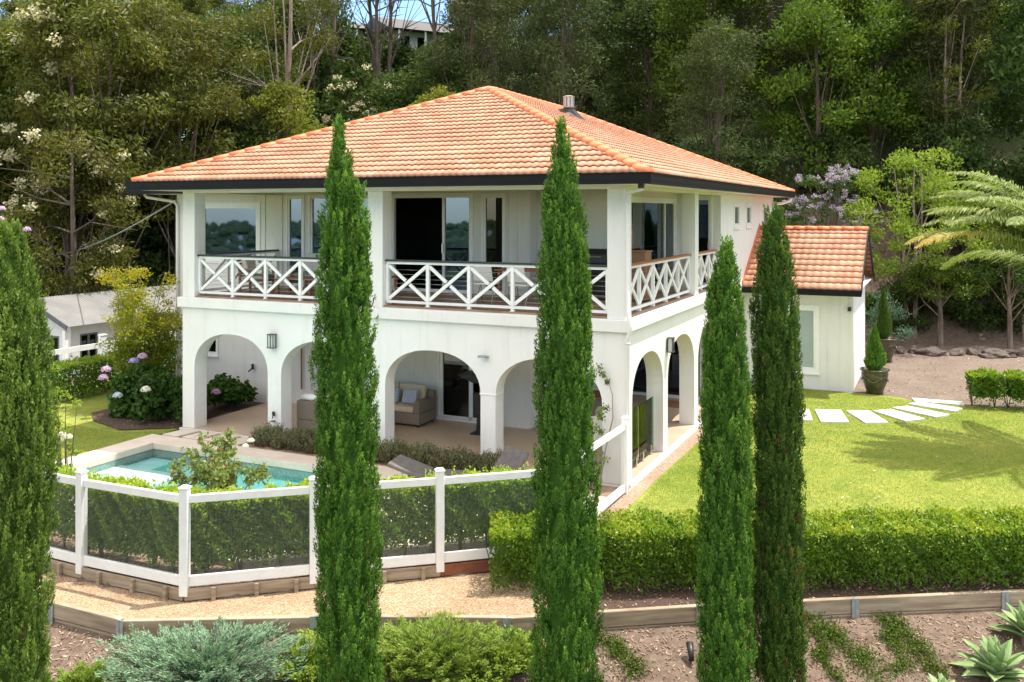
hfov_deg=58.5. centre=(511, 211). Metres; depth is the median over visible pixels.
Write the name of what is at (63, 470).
hedge
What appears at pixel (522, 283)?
dining chair
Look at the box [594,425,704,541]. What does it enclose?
gravel strip
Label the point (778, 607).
cypress
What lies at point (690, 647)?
garden spotlight
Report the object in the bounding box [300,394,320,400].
rolled towel
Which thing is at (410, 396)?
scatter cushion
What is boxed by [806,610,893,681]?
creeping plant
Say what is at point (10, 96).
forest tree
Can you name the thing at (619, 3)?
forest tree
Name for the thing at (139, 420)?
leaf litter
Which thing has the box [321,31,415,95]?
forest shrub
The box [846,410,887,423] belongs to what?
stepping stone
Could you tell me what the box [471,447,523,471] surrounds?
rosemary
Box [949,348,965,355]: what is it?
rock
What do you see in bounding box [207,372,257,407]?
hydrangea
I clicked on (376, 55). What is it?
gum tree
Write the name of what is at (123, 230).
overhead cable
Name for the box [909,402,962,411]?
stepping stone
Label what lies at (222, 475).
rose bush
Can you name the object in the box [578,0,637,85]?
forest tree
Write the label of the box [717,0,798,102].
forest tree
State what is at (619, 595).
hedge bed
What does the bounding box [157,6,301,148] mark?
forest tree
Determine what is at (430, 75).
forest tree
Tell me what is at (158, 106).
gum tree
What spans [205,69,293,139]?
forest tree
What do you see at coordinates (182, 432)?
paving slab
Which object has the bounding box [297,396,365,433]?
wicker sofa
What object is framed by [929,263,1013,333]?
forest shrub
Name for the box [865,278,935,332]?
forest shrub
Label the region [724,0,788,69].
forest tree
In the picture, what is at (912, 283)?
tree
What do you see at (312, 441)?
rosemary
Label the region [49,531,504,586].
garden bed
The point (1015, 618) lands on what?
agave
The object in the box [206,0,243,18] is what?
forest tree
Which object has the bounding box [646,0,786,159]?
forest tree
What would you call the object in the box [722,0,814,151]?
forest tree
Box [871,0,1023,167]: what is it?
forest tree
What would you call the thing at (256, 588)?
timber edging
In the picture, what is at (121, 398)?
hydrangea
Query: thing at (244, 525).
hedge
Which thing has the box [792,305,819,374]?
annex window
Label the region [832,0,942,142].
forest tree
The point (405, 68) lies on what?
forest shrub
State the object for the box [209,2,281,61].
forest tree
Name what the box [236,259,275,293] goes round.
balcony armchair
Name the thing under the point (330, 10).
gum tree
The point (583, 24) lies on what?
forest tree
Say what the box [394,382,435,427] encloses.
wicker sofa
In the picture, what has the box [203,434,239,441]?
paving slab
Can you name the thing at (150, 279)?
forest shrub
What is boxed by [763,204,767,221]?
window
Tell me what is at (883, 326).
potted conifer
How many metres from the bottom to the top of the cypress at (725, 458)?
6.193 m
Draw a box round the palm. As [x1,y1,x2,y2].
[904,171,1023,272]
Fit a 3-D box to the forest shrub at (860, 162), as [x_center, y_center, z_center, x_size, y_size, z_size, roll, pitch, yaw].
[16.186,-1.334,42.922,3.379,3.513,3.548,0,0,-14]
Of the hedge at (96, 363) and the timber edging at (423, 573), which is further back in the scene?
the hedge at (96, 363)
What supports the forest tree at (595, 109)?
on the terrain at (954, 332)
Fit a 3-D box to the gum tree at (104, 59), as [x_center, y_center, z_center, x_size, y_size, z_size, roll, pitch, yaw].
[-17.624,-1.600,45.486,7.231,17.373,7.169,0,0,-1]
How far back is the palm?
21.02 m
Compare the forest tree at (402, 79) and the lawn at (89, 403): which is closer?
the lawn at (89, 403)
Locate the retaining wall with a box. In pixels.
[35,589,1023,641]
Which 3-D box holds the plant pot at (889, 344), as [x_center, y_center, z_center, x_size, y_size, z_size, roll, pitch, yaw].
[13.550,5.025,33.300,0.969,0.850,0.969,0,0,-17]
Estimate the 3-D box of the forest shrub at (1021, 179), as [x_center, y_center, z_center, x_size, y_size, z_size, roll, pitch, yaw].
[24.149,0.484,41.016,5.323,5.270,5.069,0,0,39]
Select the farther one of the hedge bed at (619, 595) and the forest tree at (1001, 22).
the forest tree at (1001, 22)
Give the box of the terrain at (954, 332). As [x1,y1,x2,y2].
[34,0,1023,681]
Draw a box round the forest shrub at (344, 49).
[292,32,384,74]
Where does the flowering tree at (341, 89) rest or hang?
on the terrain at (954, 332)
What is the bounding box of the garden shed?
[31,285,175,380]
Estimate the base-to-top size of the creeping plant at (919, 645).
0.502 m
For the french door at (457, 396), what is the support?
in the villa
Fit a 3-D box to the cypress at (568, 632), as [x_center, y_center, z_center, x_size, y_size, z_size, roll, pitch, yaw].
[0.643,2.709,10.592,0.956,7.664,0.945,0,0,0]
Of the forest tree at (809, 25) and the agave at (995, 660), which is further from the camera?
the forest tree at (809, 25)
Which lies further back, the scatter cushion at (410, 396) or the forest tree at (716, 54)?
the forest tree at (716, 54)
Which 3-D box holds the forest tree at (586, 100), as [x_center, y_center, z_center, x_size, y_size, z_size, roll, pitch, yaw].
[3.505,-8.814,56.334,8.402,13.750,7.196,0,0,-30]
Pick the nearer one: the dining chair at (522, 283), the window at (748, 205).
the dining chair at (522, 283)
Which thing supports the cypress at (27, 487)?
on the terrain at (954, 332)
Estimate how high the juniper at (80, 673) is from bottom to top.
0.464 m
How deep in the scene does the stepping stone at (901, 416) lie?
24.11 m
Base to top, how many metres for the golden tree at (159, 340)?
3.963 m
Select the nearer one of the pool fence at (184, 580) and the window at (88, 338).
the pool fence at (184, 580)
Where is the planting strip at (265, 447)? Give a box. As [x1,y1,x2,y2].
[249,443,617,496]
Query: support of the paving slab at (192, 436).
on the step bed
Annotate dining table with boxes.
[494,268,536,300]
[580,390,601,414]
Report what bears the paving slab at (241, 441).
on the step bed
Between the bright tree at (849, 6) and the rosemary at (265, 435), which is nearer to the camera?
the rosemary at (265, 435)
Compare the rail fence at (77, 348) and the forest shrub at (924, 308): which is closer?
the rail fence at (77, 348)
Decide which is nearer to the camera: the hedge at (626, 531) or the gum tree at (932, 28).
the hedge at (626, 531)
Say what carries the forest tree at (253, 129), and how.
on the terrain at (954, 332)
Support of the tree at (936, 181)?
on the terrain at (954, 332)
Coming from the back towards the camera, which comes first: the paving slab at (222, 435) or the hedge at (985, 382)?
the hedge at (985, 382)
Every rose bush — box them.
[51,386,81,499]
[166,426,272,510]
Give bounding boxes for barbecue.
[586,248,606,294]
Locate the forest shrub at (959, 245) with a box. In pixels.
[949,222,1022,297]
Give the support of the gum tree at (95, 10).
on the terrain at (954, 332)
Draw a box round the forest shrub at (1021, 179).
[1004,167,1023,200]
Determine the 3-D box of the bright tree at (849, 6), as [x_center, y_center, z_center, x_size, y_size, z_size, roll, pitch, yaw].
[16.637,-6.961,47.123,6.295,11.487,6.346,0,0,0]
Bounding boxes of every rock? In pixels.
[894,345,904,353]
[908,345,917,353]
[915,346,947,356]
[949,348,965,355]
[965,348,977,355]
[978,348,1010,358]
[1003,349,1016,357]
[1016,347,1023,356]
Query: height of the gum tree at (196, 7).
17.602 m
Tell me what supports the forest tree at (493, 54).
on the terrain at (954, 332)
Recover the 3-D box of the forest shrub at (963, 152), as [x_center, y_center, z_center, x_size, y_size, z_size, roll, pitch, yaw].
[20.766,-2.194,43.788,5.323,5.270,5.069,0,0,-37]
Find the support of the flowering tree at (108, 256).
on the terrain at (954, 332)
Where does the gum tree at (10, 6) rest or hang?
on the terrain at (954, 332)
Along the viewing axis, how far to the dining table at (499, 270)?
21.04 m
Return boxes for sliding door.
[308,194,367,286]
[392,193,472,293]
[631,197,675,289]
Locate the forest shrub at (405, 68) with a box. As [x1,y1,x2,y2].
[354,60,438,110]
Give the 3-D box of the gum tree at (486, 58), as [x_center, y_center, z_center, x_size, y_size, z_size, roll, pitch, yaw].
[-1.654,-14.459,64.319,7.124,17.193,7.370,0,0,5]
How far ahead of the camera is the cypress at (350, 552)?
10.60 m
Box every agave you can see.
[926,672,954,681]
[947,634,1023,681]
[986,600,1023,645]
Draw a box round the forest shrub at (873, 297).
[865,288,903,321]
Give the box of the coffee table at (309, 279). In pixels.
[274,277,323,295]
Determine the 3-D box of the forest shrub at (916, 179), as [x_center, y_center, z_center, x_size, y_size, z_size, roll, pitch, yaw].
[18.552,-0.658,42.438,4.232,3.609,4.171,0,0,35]
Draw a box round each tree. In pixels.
[0,0,34,26]
[0,1,142,295]
[0,2,64,230]
[0,9,125,291]
[0,12,108,274]
[0,80,91,267]
[0,127,156,296]
[6,0,222,290]
[14,102,164,288]
[32,0,125,33]
[57,95,187,272]
[61,14,183,237]
[74,8,222,257]
[77,0,269,283]
[90,0,218,82]
[95,265,182,372]
[101,0,215,35]
[142,102,277,281]
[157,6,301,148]
[201,30,312,138]
[203,0,286,16]
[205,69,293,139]
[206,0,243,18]
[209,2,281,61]
[214,0,344,139]
[216,73,327,145]
[219,46,326,141]
[251,0,343,130]
[259,0,367,71]
[269,0,361,124]
[293,52,352,124]
[321,63,396,127]
[340,0,428,79]
[341,70,422,111]
[396,47,486,107]
[402,0,471,59]
[402,0,528,98]
[409,32,488,91]
[409,85,459,105]
[442,0,522,81]
[442,0,542,98]
[448,0,542,82]
[500,0,618,123]
[511,0,626,123]
[513,2,571,42]
[532,1,598,80]
[535,1,616,116]
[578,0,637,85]
[579,0,710,109]
[592,0,700,141]
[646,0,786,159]
[661,12,775,173]
[671,1,749,98]
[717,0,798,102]
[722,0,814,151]
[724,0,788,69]
[750,0,882,197]
[770,0,898,161]
[777,0,898,100]
[779,163,887,247]
[820,0,943,180]
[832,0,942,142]
[841,146,1005,334]
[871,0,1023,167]
[900,258,990,345]
[901,0,1002,149]
[903,0,1012,116]
[903,12,1001,90]
[948,0,1023,131]
[961,238,1023,348]
[972,0,1023,157]
[974,209,1023,342]
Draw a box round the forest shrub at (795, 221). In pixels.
[779,205,818,225]
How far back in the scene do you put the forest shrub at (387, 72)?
55.75 m
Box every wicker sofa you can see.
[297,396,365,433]
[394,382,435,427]
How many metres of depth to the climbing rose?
17.80 m
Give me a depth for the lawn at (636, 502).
19.45 m
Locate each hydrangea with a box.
[98,353,171,417]
[129,370,212,423]
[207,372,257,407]
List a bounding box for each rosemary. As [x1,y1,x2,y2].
[248,422,288,448]
[273,425,316,453]
[306,432,321,453]
[371,436,415,463]
[401,440,448,467]
[435,443,482,470]
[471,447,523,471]
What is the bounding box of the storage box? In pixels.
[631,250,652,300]
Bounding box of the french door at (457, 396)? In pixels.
[437,351,503,425]
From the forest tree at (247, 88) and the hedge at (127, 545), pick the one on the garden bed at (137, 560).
the hedge at (127, 545)
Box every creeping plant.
[594,627,656,681]
[805,617,848,681]
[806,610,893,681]
[864,609,970,681]
[872,614,917,680]
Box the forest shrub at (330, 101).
[306,66,393,125]
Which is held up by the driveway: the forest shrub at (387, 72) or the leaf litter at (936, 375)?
the leaf litter at (936, 375)
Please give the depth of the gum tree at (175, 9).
62.72 m
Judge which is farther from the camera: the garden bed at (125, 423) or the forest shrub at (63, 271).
the forest shrub at (63, 271)
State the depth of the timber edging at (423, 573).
13.93 m
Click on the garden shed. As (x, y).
(74, 320)
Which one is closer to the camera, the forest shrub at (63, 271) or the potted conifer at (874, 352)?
the potted conifer at (874, 352)
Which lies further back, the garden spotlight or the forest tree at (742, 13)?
the forest tree at (742, 13)
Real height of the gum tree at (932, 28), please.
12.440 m
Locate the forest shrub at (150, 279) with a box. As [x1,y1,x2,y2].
[120,272,175,287]
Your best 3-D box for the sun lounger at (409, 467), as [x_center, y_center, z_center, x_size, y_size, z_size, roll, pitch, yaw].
[-1.294,5.052,17.334,2.062,0.587,0.680,0,0,15]
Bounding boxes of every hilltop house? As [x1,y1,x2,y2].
[319,21,366,45]
[363,16,453,49]
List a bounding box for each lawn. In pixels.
[38,379,178,458]
[609,389,1023,554]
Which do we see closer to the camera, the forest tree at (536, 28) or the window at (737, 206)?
the window at (737, 206)
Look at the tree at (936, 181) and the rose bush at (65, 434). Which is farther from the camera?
the tree at (936, 181)
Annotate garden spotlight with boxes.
[686,641,693,662]
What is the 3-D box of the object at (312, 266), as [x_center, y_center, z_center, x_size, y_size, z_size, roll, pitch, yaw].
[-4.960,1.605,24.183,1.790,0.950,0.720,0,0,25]
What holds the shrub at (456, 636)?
on the terrain at (954, 332)
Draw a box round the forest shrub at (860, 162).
[816,147,902,204]
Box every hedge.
[35,464,113,557]
[41,343,175,403]
[88,474,219,574]
[193,477,319,573]
[306,468,434,556]
[426,461,540,552]
[484,501,1023,594]
[964,366,1006,409]
[1001,369,1023,410]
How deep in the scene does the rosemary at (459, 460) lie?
18.72 m
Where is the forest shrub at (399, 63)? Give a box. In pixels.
[380,40,440,73]
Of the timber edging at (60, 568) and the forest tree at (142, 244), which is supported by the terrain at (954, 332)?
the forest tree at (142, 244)
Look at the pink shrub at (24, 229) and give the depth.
13.23 m
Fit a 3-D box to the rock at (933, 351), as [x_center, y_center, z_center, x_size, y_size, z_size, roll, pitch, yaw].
[15.956,5.417,34.718,0.961,0.551,0.852,0,0,-10]
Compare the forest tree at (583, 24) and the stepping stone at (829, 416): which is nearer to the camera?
the stepping stone at (829, 416)
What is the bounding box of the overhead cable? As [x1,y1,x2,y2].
[37,199,178,257]
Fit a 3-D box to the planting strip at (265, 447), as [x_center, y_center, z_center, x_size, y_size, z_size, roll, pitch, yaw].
[-2.067,5.375,19.329,8.850,0.001,0.730,0,0,25]
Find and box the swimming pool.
[71,449,318,510]
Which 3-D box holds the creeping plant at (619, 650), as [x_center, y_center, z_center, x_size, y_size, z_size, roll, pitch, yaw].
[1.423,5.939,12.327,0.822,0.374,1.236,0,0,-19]
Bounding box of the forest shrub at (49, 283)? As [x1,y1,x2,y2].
[26,269,62,295]
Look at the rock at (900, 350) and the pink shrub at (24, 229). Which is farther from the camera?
the rock at (900, 350)
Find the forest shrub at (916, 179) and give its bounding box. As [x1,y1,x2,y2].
[863,160,952,222]
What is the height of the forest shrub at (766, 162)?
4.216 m
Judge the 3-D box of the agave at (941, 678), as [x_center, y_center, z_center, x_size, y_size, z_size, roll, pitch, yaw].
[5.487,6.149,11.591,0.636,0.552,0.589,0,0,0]
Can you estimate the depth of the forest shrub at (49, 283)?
38.92 m
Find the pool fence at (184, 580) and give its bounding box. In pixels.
[41,415,628,596]
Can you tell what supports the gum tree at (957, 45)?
on the terrain at (954, 332)
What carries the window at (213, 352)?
in the villa
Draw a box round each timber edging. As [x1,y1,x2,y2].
[36,558,78,577]
[79,567,183,600]
[184,576,313,600]
[314,565,439,587]
[440,558,535,575]
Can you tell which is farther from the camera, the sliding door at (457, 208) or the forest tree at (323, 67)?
the forest tree at (323, 67)
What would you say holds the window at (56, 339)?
in the garden shed
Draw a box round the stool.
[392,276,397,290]
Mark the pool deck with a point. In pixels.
(278, 459)
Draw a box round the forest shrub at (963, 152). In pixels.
[879,111,993,199]
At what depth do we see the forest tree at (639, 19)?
50.74 m
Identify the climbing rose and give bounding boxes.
[582,362,612,479]
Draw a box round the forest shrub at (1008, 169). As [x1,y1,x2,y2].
[934,144,1023,210]
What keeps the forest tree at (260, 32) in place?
on the terrain at (954, 332)
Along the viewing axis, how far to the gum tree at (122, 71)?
47.79 m
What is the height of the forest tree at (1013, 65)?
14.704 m
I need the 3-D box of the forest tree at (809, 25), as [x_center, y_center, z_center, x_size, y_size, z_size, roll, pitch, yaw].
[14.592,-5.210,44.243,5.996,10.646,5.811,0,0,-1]
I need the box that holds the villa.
[126,86,874,490]
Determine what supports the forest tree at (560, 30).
on the terrain at (954, 332)
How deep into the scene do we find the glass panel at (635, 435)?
19.07 m
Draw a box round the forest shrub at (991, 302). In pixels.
[960,264,1023,335]
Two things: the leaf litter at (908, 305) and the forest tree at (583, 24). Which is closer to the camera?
the leaf litter at (908, 305)
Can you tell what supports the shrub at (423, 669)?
on the terrain at (954, 332)
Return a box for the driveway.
[814,344,1023,408]
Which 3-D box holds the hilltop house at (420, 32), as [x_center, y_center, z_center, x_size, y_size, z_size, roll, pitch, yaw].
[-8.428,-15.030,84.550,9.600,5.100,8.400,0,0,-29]
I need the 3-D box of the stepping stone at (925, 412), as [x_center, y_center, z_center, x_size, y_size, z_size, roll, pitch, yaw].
[11.037,5.410,24.680,0.578,0.050,1.330,0,0,-30]
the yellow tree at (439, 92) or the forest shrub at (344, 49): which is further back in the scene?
the forest shrub at (344, 49)
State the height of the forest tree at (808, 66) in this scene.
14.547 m
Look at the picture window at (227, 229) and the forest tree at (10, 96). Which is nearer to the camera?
the picture window at (227, 229)
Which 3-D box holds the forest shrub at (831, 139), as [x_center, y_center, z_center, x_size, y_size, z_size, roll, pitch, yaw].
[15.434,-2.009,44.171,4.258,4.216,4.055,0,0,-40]
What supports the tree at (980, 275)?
on the terrain at (954, 332)
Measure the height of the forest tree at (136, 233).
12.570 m
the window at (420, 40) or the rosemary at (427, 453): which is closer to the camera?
the rosemary at (427, 453)
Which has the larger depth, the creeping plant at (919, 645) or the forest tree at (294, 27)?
the forest tree at (294, 27)
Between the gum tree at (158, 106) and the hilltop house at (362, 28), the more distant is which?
the hilltop house at (362, 28)
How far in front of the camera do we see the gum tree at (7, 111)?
37.18 m
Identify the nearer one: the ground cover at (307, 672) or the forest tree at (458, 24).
the ground cover at (307, 672)
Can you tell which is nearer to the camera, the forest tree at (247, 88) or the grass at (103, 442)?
the grass at (103, 442)
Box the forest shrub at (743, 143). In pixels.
[678,134,767,178]
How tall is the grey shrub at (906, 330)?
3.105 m
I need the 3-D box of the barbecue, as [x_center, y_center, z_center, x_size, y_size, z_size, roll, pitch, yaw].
[1.902,1.480,21.508,1.100,1.200,0.564,0,0,25]
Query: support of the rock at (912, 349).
on the terrain at (954, 332)
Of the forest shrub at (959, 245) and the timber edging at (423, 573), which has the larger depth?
the forest shrub at (959, 245)
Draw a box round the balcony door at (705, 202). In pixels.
[699,196,711,284]
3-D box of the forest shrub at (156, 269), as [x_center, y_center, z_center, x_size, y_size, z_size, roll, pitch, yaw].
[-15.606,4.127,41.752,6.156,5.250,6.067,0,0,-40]
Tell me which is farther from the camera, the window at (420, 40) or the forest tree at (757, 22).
the window at (420, 40)
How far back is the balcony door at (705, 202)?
25.81 m
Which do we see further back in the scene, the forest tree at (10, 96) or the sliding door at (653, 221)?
the forest tree at (10, 96)
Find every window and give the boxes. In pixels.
[47,335,58,363]
[80,332,97,372]
[205,202,260,263]
[207,338,218,357]
[401,36,437,47]
[734,203,741,229]
[746,203,752,227]
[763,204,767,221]
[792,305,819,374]
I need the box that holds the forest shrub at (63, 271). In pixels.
[47,262,159,293]
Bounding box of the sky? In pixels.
[0,0,584,136]
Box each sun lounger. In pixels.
[387,455,485,477]
[457,445,529,502]
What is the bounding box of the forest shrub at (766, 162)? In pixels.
[727,148,796,216]
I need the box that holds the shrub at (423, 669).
[374,619,444,681]
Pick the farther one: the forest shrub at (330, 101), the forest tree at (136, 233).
the forest shrub at (330, 101)
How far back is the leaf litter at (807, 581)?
13.63 m
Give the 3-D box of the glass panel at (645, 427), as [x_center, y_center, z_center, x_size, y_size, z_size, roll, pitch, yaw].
[2.912,4.710,19.769,0.056,1.240,1.040,0,0,25]
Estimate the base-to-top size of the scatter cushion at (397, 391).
0.359 m
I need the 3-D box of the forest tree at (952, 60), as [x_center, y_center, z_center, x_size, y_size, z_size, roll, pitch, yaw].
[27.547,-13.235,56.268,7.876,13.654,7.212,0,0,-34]
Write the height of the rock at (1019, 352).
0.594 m
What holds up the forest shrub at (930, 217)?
on the terrain at (954, 332)
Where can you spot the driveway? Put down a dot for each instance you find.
(944, 371)
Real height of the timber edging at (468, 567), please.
0.170 m
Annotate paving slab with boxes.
[163,429,199,436]
[182,431,219,439]
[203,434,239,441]
[233,437,252,445]
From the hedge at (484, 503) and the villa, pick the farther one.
the villa
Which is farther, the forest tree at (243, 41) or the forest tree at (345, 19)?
the forest tree at (345, 19)
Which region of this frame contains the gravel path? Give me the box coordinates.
[33,571,547,618]
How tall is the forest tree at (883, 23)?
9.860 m
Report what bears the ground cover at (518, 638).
on the terrain at (954, 332)
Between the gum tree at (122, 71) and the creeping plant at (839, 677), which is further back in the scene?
the gum tree at (122, 71)
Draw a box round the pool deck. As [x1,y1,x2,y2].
[54,434,611,569]
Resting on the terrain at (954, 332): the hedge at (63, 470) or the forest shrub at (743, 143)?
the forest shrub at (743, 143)
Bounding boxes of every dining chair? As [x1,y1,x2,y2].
[473,266,498,303]
[506,267,535,305]
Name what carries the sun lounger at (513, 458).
on the pool deck
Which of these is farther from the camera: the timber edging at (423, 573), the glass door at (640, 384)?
the glass door at (640, 384)
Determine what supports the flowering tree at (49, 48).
on the terrain at (954, 332)
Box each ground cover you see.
[270,628,329,681]
[423,643,522,681]
[469,624,545,679]
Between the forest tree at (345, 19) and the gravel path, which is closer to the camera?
the gravel path
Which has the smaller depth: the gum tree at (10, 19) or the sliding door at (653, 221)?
the sliding door at (653, 221)
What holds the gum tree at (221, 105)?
on the terrain at (954, 332)
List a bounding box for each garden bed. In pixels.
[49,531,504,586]
[91,401,262,429]
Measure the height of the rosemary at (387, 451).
0.617 m
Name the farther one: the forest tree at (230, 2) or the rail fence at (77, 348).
the forest tree at (230, 2)
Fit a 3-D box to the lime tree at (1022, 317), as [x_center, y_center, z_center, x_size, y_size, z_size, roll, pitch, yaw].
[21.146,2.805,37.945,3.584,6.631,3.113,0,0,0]
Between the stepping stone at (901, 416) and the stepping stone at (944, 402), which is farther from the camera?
the stepping stone at (944, 402)
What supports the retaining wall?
on the terrain at (954, 332)
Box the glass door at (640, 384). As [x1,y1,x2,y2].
[633,341,699,396]
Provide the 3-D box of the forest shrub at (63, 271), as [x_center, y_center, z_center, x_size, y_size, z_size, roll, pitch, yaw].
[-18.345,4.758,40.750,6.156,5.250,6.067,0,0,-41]
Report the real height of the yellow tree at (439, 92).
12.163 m
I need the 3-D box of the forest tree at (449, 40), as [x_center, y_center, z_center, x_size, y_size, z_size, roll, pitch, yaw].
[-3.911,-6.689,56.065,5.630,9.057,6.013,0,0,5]
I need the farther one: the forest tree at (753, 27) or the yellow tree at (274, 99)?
the forest tree at (753, 27)
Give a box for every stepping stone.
[803,409,812,420]
[815,409,848,422]
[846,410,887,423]
[873,409,925,421]
[893,406,949,417]
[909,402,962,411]
[912,398,963,405]
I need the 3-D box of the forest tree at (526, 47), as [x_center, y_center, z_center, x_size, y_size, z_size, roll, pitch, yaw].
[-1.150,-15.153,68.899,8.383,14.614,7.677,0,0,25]
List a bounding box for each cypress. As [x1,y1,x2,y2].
[0,217,62,681]
[307,113,386,681]
[527,115,608,681]
[694,234,757,681]
[746,201,810,681]
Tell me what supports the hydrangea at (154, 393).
on the garden bed at (125, 423)
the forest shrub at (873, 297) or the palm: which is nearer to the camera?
the palm
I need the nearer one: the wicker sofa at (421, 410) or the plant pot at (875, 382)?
the wicker sofa at (421, 410)
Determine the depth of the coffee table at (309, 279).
22.87 m
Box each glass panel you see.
[632,405,638,466]
[639,396,653,460]
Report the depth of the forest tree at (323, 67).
55.85 m
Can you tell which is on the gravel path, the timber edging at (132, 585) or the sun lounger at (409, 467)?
the timber edging at (132, 585)
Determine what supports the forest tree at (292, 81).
on the terrain at (954, 332)
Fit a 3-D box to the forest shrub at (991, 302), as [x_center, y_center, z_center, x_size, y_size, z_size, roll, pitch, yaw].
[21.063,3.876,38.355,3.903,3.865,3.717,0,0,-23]
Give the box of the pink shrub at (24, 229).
[0,206,39,293]
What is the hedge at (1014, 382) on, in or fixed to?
on the driveway
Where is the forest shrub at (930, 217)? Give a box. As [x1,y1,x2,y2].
[897,197,1004,266]
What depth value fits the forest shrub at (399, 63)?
63.50 m
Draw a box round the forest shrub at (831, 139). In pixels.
[794,125,880,195]
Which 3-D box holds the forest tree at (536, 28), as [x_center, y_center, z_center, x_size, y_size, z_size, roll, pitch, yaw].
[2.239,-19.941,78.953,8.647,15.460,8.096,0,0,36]
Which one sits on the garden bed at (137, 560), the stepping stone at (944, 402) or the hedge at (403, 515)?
the hedge at (403, 515)
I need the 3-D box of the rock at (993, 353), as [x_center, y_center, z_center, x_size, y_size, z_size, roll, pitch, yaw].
[18.076,5.417,34.274,1.236,0.557,0.825,0,0,-12]
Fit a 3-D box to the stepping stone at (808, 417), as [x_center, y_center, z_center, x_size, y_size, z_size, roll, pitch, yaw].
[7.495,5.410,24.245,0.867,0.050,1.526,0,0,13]
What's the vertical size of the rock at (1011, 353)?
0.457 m
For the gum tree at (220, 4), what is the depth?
66.95 m
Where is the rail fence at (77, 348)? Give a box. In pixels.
[35,331,175,374]
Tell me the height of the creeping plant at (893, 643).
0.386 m
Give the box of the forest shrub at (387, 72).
[317,69,422,114]
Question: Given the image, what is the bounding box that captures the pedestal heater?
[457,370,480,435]
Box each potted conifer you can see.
[863,323,887,370]
[877,286,892,338]
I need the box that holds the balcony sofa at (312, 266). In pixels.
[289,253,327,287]
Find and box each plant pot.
[860,366,889,394]
[880,336,897,361]
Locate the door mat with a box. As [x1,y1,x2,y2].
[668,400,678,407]
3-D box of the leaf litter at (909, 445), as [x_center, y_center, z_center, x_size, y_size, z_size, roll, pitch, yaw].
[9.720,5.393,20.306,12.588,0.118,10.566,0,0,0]
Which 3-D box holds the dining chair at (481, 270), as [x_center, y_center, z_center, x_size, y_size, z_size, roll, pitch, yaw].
[-0.588,1.633,20.652,0.460,0.906,0.543,0,0,19]
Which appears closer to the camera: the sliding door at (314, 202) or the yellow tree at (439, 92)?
the sliding door at (314, 202)
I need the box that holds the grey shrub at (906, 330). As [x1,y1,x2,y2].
[865,290,916,344]
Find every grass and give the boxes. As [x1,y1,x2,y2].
[47,419,171,460]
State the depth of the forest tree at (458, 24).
48.71 m
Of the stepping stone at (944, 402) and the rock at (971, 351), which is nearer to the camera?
the stepping stone at (944, 402)
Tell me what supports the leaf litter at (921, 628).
on the terrain at (954, 332)
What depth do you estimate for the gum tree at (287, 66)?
46.43 m
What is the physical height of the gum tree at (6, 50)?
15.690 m
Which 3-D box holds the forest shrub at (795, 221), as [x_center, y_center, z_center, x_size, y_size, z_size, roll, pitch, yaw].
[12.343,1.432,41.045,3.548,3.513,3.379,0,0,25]
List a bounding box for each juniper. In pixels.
[49,660,127,681]
[92,614,316,681]
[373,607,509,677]
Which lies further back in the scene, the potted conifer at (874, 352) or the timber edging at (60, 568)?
the potted conifer at (874, 352)
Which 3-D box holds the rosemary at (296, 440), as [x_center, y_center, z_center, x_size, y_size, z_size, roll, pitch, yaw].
[-4.772,5.113,20.601,1.105,0.633,0.769,0,0,25]
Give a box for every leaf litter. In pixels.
[38,614,1023,681]
[64,400,252,427]
[604,568,1013,609]
[800,405,1023,518]
[804,206,1013,343]
[859,346,1020,403]
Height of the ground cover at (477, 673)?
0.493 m
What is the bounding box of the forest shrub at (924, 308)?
[888,256,958,317]
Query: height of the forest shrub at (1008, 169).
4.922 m
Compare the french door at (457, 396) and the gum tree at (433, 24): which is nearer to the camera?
the french door at (457, 396)
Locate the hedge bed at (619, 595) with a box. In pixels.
[586,570,1023,609]
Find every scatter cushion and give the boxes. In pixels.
[394,388,400,402]
[402,389,418,403]
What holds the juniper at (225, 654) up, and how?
on the terrain at (954, 332)
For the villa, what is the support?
on the terrain at (954, 332)
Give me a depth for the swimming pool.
19.93 m
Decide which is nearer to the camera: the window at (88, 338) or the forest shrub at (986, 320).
the window at (88, 338)
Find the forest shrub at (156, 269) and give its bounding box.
[117,247,175,285]
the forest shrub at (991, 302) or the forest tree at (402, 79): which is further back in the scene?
the forest tree at (402, 79)

